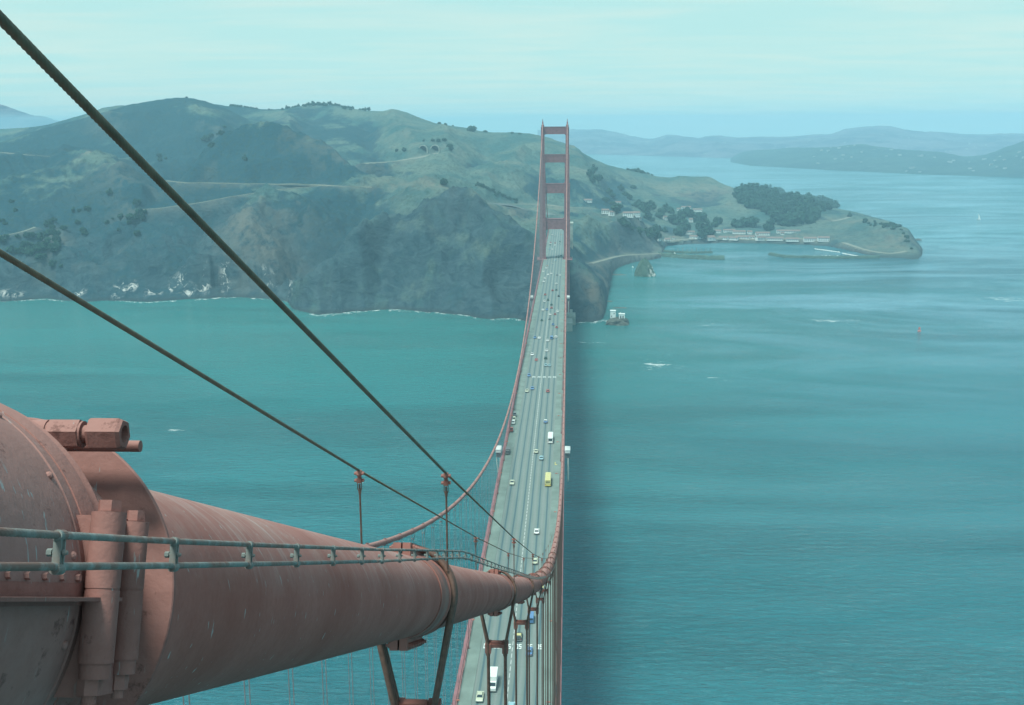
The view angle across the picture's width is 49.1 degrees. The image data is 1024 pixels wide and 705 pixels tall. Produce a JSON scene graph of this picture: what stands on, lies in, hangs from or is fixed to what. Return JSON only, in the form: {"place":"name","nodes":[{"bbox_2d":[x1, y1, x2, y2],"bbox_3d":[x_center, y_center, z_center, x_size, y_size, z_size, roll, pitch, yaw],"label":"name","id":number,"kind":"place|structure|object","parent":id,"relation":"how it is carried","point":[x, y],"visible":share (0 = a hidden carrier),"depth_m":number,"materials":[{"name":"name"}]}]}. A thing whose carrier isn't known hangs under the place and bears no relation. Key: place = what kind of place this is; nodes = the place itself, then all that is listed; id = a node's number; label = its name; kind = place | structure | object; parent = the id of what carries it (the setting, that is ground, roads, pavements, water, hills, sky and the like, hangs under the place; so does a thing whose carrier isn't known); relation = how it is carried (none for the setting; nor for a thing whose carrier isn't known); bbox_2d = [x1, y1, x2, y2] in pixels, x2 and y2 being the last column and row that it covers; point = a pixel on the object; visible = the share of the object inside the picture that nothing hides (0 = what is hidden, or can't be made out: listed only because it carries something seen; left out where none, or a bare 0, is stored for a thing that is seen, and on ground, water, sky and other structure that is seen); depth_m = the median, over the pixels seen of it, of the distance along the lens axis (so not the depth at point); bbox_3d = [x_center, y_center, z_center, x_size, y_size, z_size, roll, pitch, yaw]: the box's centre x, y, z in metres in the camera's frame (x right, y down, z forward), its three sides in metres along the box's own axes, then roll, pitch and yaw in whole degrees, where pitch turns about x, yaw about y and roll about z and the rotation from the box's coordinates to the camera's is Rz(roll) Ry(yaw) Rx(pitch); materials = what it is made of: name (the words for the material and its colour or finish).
{"place":"outdoors","nodes":[
{"label":"outdoors","id":0,"kind":"place"},
{"bbox_2d":[0,104,29,115],"bbox_3d":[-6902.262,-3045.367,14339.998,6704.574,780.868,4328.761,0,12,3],"label":"hills","id":1,"kind":"structure","parent":0,"point":[6,110],"depth_m":14585.67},
{"bbox_2d":[0,114,58,128],"bbox_3d":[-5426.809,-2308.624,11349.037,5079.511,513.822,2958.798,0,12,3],"label":"hills","id":2,"kind":"structure","parent":0,"point":[15,121],"depth_m":11039.52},
{"bbox_2d":[143,186,315,209],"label":"road","id":3,"kind":"structure","parent":0,"point":[225,197],"depth_m":1688.69,"materials":[{"name":"grey asphalt"}]},
{"bbox_2d":[166,180,371,187],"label":"road","id":4,"kind":"structure","parent":0,"point":[266,183],"depth_m":1859.88,"materials":[{"name":"grey asphalt"}]},
{"bbox_2d":[360,153,437,163],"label":"road","id":5,"kind":"structure","parent":0,"point":[399,160],"depth_m":2211.92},
{"bbox_2d":[0,98,922,322],"bbox_3d":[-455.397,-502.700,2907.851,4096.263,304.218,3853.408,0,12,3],"label":"headland","id":6,"kind":"structure","parent":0,"point":[413,235],"depth_m":1774.52,"materials":[{"name":"green plant"}]},
{"bbox_2d":[20,240,29,247],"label":"tree","id":7,"kind":"object","parent":6,"relation":"on","point":[24,244],"visible":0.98,"depth_m":1586.06,"materials":[{"name":"green plant"}]},
{"bbox_2d":[132,198,140,205],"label":"tree","id":8,"kind":"object","parent":6,"relation":"on","point":[135,201],"visible":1,"depth_m":1725.54,"materials":[{"name":"green plant"}]},
{"bbox_2d":[570,222,572,248],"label":"pylon","id":9,"kind":"object","parent":6,"relation":"on","point":[571,234],"visible":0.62,"depth_m":1611.40,"materials":[{"name":"concrete"}]},
{"bbox_2d":[589,173,597,182],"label":"tree","id":10,"kind":"object","parent":6,"relation":"on","point":[593,178],"visible":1,"depth_m":2337.60,"materials":[{"name":"green plant"}]},
{"bbox_2d":[611,203,620,213],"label":"tree","id":11,"kind":"object","parent":6,"relation":"on","point":[616,207],"visible":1,"depth_m":1971.95,"materials":[{"name":"green plant"}]},
{"bbox_2d":[623,211,633,217],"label":"white house","id":12,"kind":"structure","parent":6,"relation":"on","point":[628,214],"depth_m":1942.94,"materials":[{"name":"paint"}]},
{"bbox_2d":[641,205,650,212],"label":"tree","id":13,"kind":"object","parent":6,"relation":"on","point":[646,208],"visible":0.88,"depth_m":2306.29,"materials":[{"name":"green plant"}]},
{"bbox_2d":[643,211,651,219],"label":"tree","id":14,"kind":"object","parent":6,"relation":"on","point":[647,216],"visible":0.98,"depth_m":2246.03,"materials":[{"name":"green plant"}]},
{"bbox_2d":[654,229,661,240],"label":"tree","id":15,"kind":"object","parent":6,"relation":"on","point":[657,236],"visible":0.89,"depth_m":2004.32,"materials":[{"name":"green plant"}]},
{"bbox_2d":[667,214,676,222],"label":"tree","id":16,"kind":"object","parent":6,"relation":"on","point":[670,218],"visible":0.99,"depth_m":2290.56,"materials":[{"name":"green plant"}]},
{"bbox_2d":[673,227,684,235],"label":"tree","id":17,"kind":"object","parent":6,"relation":"on","point":[678,231],"visible":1,"depth_m":2161.21,"materials":[{"name":"green plant"}]},
{"bbox_2d":[677,210,686,217],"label":"tree","id":18,"kind":"object","parent":6,"relation":"on","point":[680,213],"visible":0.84,"depth_m":2360.51,"materials":[{"name":"green plant"}]},
{"bbox_2d":[677,214,688,223],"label":"tree","id":19,"kind":"object","parent":6,"relation":"on","point":[682,220],"visible":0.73,"depth_m":2275.59,"materials":[{"name":"green plant"}]},
{"bbox_2d":[693,213,704,222],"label":"tree","id":20,"kind":"object","parent":6,"relation":"on","point":[699,217],"visible":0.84,"depth_m":2291.90,"materials":[{"name":"green plant"}]},
{"bbox_2d":[695,220,705,229],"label":"tree","id":21,"kind":"object","parent":6,"relation":"on","point":[700,224],"visible":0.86,"depth_m":2192.77,"materials":[{"name":"green plant"}]},
{"bbox_2d":[697,228,706,237],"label":"tree","id":22,"kind":"object","parent":6,"relation":"on","point":[701,233],"visible":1,"depth_m":2136.57,"materials":[{"name":"green plant"}]},
{"bbox_2d":[705,235,715,240],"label":"white house","id":23,"kind":"structure","parent":6,"relation":"on","point":[710,237],"depth_m":2142.75,"materials":[{"name":"paint"}]},
{"bbox_2d":[713,216,722,223],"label":"tree","id":24,"kind":"object","parent":6,"relation":"on","point":[718,220],"visible":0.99,"depth_m":2305.10,"materials":[{"name":"green plant"}]},
{"bbox_2d":[733,220,743,227],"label":"tree","id":25,"kind":"object","parent":6,"relation":"on","point":[739,224],"visible":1,"depth_m":2272.52,"materials":[{"name":"green plant"}]},
{"bbox_2d":[748,216,759,226],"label":"tree","id":26,"kind":"object","parent":6,"relation":"on","point":[752,221],"visible":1,"depth_m":2267.40,"materials":[{"name":"green plant"}]},
{"bbox_2d":[755,236,766,240],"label":"white house","id":27,"kind":"structure","parent":6,"relation":"on","point":[760,238],"depth_m":2138.12,"materials":[{"name":"paint"}]},
{"bbox_2d":[755,232,769,235],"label":"white house","id":28,"kind":"structure","parent":6,"relation":"on","point":[764,233],"depth_m":2164.41,"materials":[{"name":"paint"}]},
{"bbox_2d":[762,223,770,230],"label":"tree","id":29,"kind":"object","parent":6,"relation":"on","point":[767,227],"visible":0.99,"depth_m":2214.42,"materials":[{"name":"green plant"}]},
{"bbox_2d":[767,237,783,240],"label":"white house","id":30,"kind":"structure","parent":6,"relation":"on","point":[775,238],"depth_m":2131.58,"materials":[{"name":"paint"}]},
{"bbox_2d":[732,182,839,226],"bbox_3d":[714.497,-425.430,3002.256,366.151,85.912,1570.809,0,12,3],"label":"wood","id":31,"kind":"object","parent":6,"relation":"on","point":[807,207],"visible":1,"depth_m":2477.35,"materials":[{"name":"green plant"}]},
{"bbox_2d":[776,230,800,232],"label":"white house","id":32,"kind":"structure","parent":6,"relation":"on","point":[786,231],"depth_m":2176.33,"materials":[{"name":"paint"}]},
{"bbox_2d":[786,237,798,241],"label":"white house","id":33,"kind":"structure","parent":6,"relation":"on","point":[791,239],"depth_m":2113.09,"materials":[{"name":"paint"}]},
{"bbox_2d":[803,237,816,241],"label":"white house","id":34,"kind":"structure","parent":6,"relation":"on","point":[809,239],"depth_m":2104.47,"materials":[{"name":"paint"}]},
{"bbox_2d":[817,236,829,241],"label":"white house","id":35,"kind":"structure","parent":6,"relation":"on","point":[823,238],"depth_m":2092.17,"materials":[{"name":"paint"}]},
{"bbox_2d":[457,259,546,704],"bbox_3d":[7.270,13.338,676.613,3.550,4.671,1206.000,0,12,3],"label":"pavement","id":36,"kind":"structure","parent":0,"point":[469,676],"depth_m":425.78,"materials":[{"name":"concrete"}]},
{"bbox_2d":[0,154,1023,704],"bbox_3d":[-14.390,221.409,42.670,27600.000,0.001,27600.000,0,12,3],"label":"water","id":37,"kind":"structure","parent":0,"point":[794,482],"depth_m":817.36,"materials":[{"name":"teal liquid"}]},
{"bbox_2d":[25,297,596,322],"bbox_3d":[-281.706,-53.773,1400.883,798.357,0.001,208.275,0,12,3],"label":"surf","id":38,"kind":"structure","parent":37,"relation":"on","point":[316,315],"depth_m":1389.28,"materials":[{"name":"white liquid"}]},
{"bbox_2d":[537,119,575,330],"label":"bridge tower","id":39,"kind":"structure","parent":37,"relation":"in","point":[554,223],"depth_m":1261.53,"materials":[{"name":"metal"}]},
{"bbox_2d":[136,123,567,704],"bbox_3d":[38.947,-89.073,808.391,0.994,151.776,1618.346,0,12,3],"label":"cable","id":40,"kind":"object","parent":39,"relation":"attached to","point":[230,625],"visible":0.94,"depth_m":6.02,"materials":[{"name":"paint"}]},
{"bbox_2d":[0,403,175,704],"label":"cable shroud","id":41,"kind":"object","parent":40,"relation":"attached to","point":[85,637],"visible":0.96,"depth_m":3.00,"materials":[{"name":"paint"}]},
{"bbox_2d":[0,527,555,579],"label":"twin wire line","id":42,"kind":"object","parent":41,"relation":"attached to","point":[57,553],"visible":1,"depth_m":3.22,"materials":[{"name":"metal"}]},
{"bbox_2d":[0,249,554,569],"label":"hand rope","id":43,"kind":"object","parent":40,"relation":"attached to","point":[358,473],"visible":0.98,"depth_m":7.08,"materials":[{"name":"paint"}]},
{"bbox_2d":[0,10,559,581],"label":"hand rope","id":44,"kind":"object","parent":40,"relation":"attached to","point":[60,78],"visible":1,"depth_m":3.99,"materials":[{"name":"paint"}]},
{"bbox_2d":[377,546,457,704],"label":"suspender rope","id":45,"kind":"object","parent":40,"relation":"hanging from","point":[390,682],"visible":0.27,"depth_m":13.77,"materials":[{"name":"metal"}]},
{"bbox_2d":[480,571,516,704],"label":"suspender rope","id":46,"kind":"object","parent":40,"relation":"hanging from","point":[491,644],"visible":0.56,"depth_m":30.18,"materials":[{"name":"metal"}]},
{"bbox_2d":[511,573,534,704],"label":"suspender rope","id":47,"kind":"object","parent":40,"relation":"hanging from","point":[521,622],"visible":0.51,"depth_m":46.49,"materials":[{"name":"metal"}]},
{"bbox_2d":[526,573,542,704],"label":"suspender rope","id":48,"kind":"object","parent":40,"relation":"hanging from","point":[536,609],"visible":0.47,"depth_m":62.85,"materials":[{"name":"metal"}]},
{"bbox_2d":[535,571,547,704],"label":"suspender rope","id":49,"kind":"object","parent":40,"relation":"hanging from","point":[542,600],"visible":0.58,"depth_m":79.22,"materials":[{"name":"metal"}]},
{"bbox_2d":[539,566,550,704],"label":"suspender rope","id":50,"kind":"object","parent":40,"relation":"hanging from","point":[547,638],"visible":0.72,"depth_m":95.74,"materials":[{"name":"metal"}]},
{"bbox_2d":[543,562,553,704],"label":"suspender rope","id":51,"kind":"object","parent":40,"relation":"hanging from","point":[550,639],"visible":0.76,"depth_m":112.05,"materials":[{"name":"metal"}]},
{"bbox_2d":[548,557,554,704],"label":"suspender rope","id":52,"kind":"object","parent":40,"relation":"hanging from","point":[552,639],"visible":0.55,"depth_m":128.42,"materials":[{"name":"metal"}]},
{"bbox_2d":[553,545,558,704],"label":"suspender rope","id":53,"kind":"object","parent":40,"relation":"hanging from","point":[556,633],"visible":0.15,"depth_m":177.51,"materials":[{"name":"metal"}]},
{"bbox_2d":[554,543,558,704],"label":"suspender rope","id":54,"kind":"object","parent":40,"relation":"hanging from","point":[554,625],"visible":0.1,"depth_m":193.56,"materials":[{"name":"metal"}]},
{"bbox_2d":[555,551,557,704],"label":"suspender rope","id":55,"kind":"object","parent":40,"relation":"hanging from","point":[555,632],"visible":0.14,"depth_m":161.11,"materials":[{"name":"metal"}]},
{"bbox_2d":[557,638,559,704],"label":"suspender rope","id":56,"kind":"object","parent":40,"relation":"hanging from","point":[559,677],"visible":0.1,"depth_m":261.71,"materials":[{"name":"metal"}]},
{"bbox_2d":[558,611,558,704],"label":"suspender rope","id":57,"kind":"object","parent":40,"relation":"hanging from","point":[558,657],"visible":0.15,"depth_m":227.69,"materials":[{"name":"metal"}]},
{"bbox_2d":[557,513,561,610],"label":"suspender rope","id":58,"kind":"object","parent":40,"relation":"hanging from","point":[560,568],"visible":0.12,"depth_m":272.45,"materials":[{"name":"metal"}]},
{"bbox_2d":[559,525,560,624],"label":"suspender rope","id":59,"kind":"object","parent":40,"relation":"hanging from","point":[559,580],"visible":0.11,"depth_m":240.54,"materials":[{"name":"metal"}]},
{"bbox_2d":[560,585,560,691],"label":"suspender rope","id":60,"kind":"object","parent":40,"relation":"hanging from","point":[560,638],"visible":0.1,"depth_m":292.36,"materials":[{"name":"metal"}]},
{"bbox_2d":[559,496,562,637],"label":"suspender rope","id":61,"kind":"object","parent":40,"relation":"hanging from","point":[561,561],"visible":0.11,"depth_m":320.02,"materials":[{"name":"metal"}]},
{"bbox_2d":[560,474,563,558],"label":"suspender rope","id":62,"kind":"object","parent":40,"relation":"hanging from","point":[562,529],"visible":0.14,"depth_m":382.71,"materials":[{"name":"metal"}]},
{"bbox_2d":[565,446,569,480],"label":"painters cabin","id":63,"kind":"object","parent":40,"relation":"hanging from","point":[567,451],"visible":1,"depth_m":502.49,"materials":[{"name":"white paint"}]},
{"bbox_2d":[364,124,548,547],"bbox_3d":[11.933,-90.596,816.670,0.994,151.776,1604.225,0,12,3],"label":"cable","id":64,"kind":"object","parent":39,"relation":"attached to","point":[385,541],"visible":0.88,"depth_m":352.90,"materials":[{"name":"paint"}]},
{"bbox_2d":[244,679,250,704],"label":"suspender rope","id":65,"kind":"object","parent":64,"relation":"hanging from","point":[249,692],"depth_m":102.76,"materials":[{"name":"paint"}]},
{"bbox_2d":[288,668,294,704],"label":"suspender rope","id":66,"kind":"object","parent":64,"relation":"hanging from","point":[289,686],"depth_m":119.22,"materials":[{"name":"paint"}]},
{"bbox_2d":[321,659,327,704],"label":"suspender rope","id":67,"kind":"object","parent":64,"relation":"hanging from","point":[326,682],"depth_m":135.62,"materials":[{"name":"paint"}]},
{"bbox_2d":[348,652,353,704],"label":"suspender rope","id":68,"kind":"object","parent":64,"relation":"hanging from","point":[352,677],"depth_m":152.03,"materials":[{"name":"paint"}]},
{"bbox_2d":[369,647,374,704],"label":"suspender rope","id":69,"kind":"object","parent":64,"relation":"hanging from","point":[370,673],"depth_m":168.49,"materials":[{"name":"paint"}]},
{"bbox_2d":[402,537,405,698],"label":"suspender rope","id":70,"kind":"object","parent":64,"relation":"hanging from","point":[404,667],"visible":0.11,"depth_m":201.44,"materials":[{"name":"paint"}]},
{"bbox_2d":[410,533,417,698],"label":"suspender rope","id":71,"kind":"object","parent":64,"relation":"hanging from","point":[416,648],"visible":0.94,"depth_m":217.48,"materials":[{"name":"paint"}]},
{"bbox_2d":[421,526,428,699],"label":"suspender rope","id":72,"kind":"object","parent":64,"relation":"hanging from","point":[424,635],"visible":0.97,"depth_m":233.73,"materials":[{"name":"paint"}]},
{"bbox_2d":[439,518,445,704],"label":"suspender rope","id":73,"kind":"object","parent":64,"relation":"hanging from","point":[442,640],"visible":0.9,"depth_m":261.31,"materials":[{"name":"paint"}]},
{"bbox_2d":[448,512,452,702],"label":"suspender rope","id":74,"kind":"object","parent":64,"relation":"hanging from","point":[451,638],"visible":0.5,"depth_m":282.50,"materials":[{"name":"paint"}]},
{"bbox_2d":[453,504,458,682],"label":"suspender rope","id":75,"kind":"object","parent":64,"relation":"hanging from","point":[457,623],"visible":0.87,"depth_m":297.57,"materials":[{"name":"paint"}]},
{"bbox_2d":[459,502,463,655],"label":"suspender rope","id":76,"kind":"object","parent":64,"relation":"hanging from","point":[460,566],"visible":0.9,"depth_m":310.13,"materials":[{"name":"paint"}]},
{"bbox_2d":[496,445,501,471],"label":"painters cabin","id":77,"kind":"object","parent":64,"relation":"hanging from","point":[497,448],"visible":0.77,"depth_m":503.86,"materials":[{"name":"white paint"}]},
{"bbox_2d":[538,220,538,278],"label":"suspender rope","id":78,"kind":"object","parent":64,"relation":"hanging from","point":[538,249],"visible":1,"depth_m":1085.77,"materials":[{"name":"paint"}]},
{"bbox_2d":[541,157,541,264],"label":"suspender rope","id":79,"kind":"object","parent":64,"relation":"hanging from","point":[541,210],"visible":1,"depth_m":1199.39,"materials":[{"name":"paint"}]},
{"bbox_2d":[542,158,542,259],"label":"suspender rope","id":80,"kind":"object","parent":64,"relation":"hanging from","point":[542,208],"visible":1,"depth_m":1244.50,"materials":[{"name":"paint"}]},
{"bbox_2d":[451,230,548,704],"bbox_3d":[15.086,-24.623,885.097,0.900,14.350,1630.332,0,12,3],"label":"stiffening truss","id":81,"kind":"object","parent":39,"relation":"attached to","point":[470,620],"visible":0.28,"depth_m":420.73,"materials":[{"name":"metal"}]},
{"bbox_2d":[457,233,564,703],"bbox_3d":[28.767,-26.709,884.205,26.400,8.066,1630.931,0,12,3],"label":"deck girders","id":82,"kind":"object","parent":39,"relation":"attached to","point":[510,424],"visible":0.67,"depth_m":644.18,"materials":[{"name":"metal"}]},
{"bbox_2d":[456,232,548,704],"bbox_3d":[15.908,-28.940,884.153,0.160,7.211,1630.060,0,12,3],"label":"railing","id":83,"kind":"object","parent":82,"relation":"attached to","point":[493,508],"visible":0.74,"depth_m":436.66,"materials":[{"name":"metal"}]},
{"bbox_2d":[560,292,566,704],"bbox_3d":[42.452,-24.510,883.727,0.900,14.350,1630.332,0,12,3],"label":"stiffening truss","id":84,"kind":"object","parent":39,"relation":"attached to","point":[563,538],"visible":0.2,"depth_m":373.43,"materials":[{"name":"metal"}]},
{"bbox_2d":[605,317,629,325],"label":"sea rock","id":85,"kind":"object","parent":37,"relation":"in","point":[616,321],"visible":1,"depth_m":1276.79,"materials":[{"name":"grey stone"}]},
{"bbox_2d":[634,258,655,276],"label":"sea rock","id":86,"kind":"object","parent":37,"relation":"in","point":[644,267],"visible":1,"depth_m":1682.64,"materials":[{"name":"stone"}]},
{"bbox_2d":[663,250,712,253],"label":"jetty","id":87,"kind":"object","parent":37,"relation":"in","point":[689,252],"visible":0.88,"depth_m":1976.56,"materials":[{"name":"grey concrete"}]},
{"bbox_2d":[659,252,724,259],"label":"breakwater","id":88,"kind":"object","parent":37,"relation":"in","point":[700,257],"visible":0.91,"depth_m":1895.20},
{"bbox_2d":[768,252,879,258],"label":"breakwater","id":89,"kind":"object","parent":37,"relation":"in","point":[825,257],"visible":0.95,"depth_m":1892.92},
{"bbox_2d":[0,0,1023,138],"label":"sky","id":90,"kind":"structure","parent":0,"point":[649,69],"materials":[{"name":"blue"}]},
{"bbox_2d":[471,229,563,704],"bbox_3d":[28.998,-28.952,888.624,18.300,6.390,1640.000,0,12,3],"label":"road","id":91,"kind":"structure","parent":0,"point":[516,511],"depth_m":445.07,"materials":[{"name":"grey asphalt"}]},
{"bbox_2d":[476,691,483,701],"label":"car","id":92,"kind":"object","parent":91,"relation":"on","point":[479,696],"visible":1,"depth_m":292.53,"materials":[{"name":"beige paint"}]},
{"bbox_2d":[490,667,497,690],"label":"box truck","id":93,"kind":"object","parent":91,"relation":"on","point":[493,676],"visible":0.68,"depth_m":298.32,"materials":[{"name":"white paint"}]},
{"bbox_2d":[507,233,557,697],"bbox_3d":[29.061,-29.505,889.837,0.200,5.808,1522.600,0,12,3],"label":"line","id":94,"kind":"object","parent":91,"relation":"on","point":[526,516],"visible":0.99,"depth_m":427.08,"materials":[{"name":"paint"}]},
{"bbox_2d":[545,472,550,485],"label":"bus","id":95,"kind":"object","parent":91,"relation":"on","point":[547,478],"visible":1,"depth_m":461.45,"materials":[{"name":"yellow paint"}]},
{"bbox_2d":[548,432,552,442],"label":"bus","id":96,"kind":"object","parent":91,"relation":"on","point":[550,437],"visible":1,"depth_m":522.17,"materials":[{"name":"white paint"}]},
{"bbox_2d":[491,203,554,215],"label":"road","id":97,"kind":"structure","parent":0,"point":[509,205],"depth_m":1844.85,"materials":[{"name":"grey asphalt"}]},
{"bbox_2d":[546,229,551,256],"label":"pavement","id":98,"kind":"structure","parent":0,"point":[548,240],"depth_m":1469.71,"materials":[{"name":"concrete"}]},
{"bbox_2d":[544,259,565,704],"bbox_3d":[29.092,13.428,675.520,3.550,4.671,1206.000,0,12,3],"label":"pavement","id":99,"kind":"structure","parent":0,"point":[557,467],"depth_m":503.84,"materials":[{"name":"concrete"}]},
{"bbox_2d":[587,253,660,263],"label":"road","id":100,"kind":"structure","parent":0,"point":[619,256],"depth_m":1806.24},
{"bbox_2d":[670,238,816,242],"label":"road","id":101,"kind":"structure","parent":0,"point":[677,240],"depth_m":2137.06,"materials":[{"name":"grey asphalt"}]},
{"bbox_2d":[537,126,1023,157],"bbox_3d":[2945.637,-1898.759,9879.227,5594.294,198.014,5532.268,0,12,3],"label":"hills","id":102,"kind":"structure","parent":0,"point":[597,141],"depth_m":8576.62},
{"bbox_2d":[841,242,907,253],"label":"road","id":103,"kind":"structure","parent":0,"point":[856,247],"depth_m":1969.30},
{"bbox_2d":[731,141,1023,177],"bbox_3d":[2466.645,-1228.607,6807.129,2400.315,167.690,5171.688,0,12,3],"label":"hills","id":104,"kind":"structure","parent":0,"point":[873,158],"depth_m":5545.46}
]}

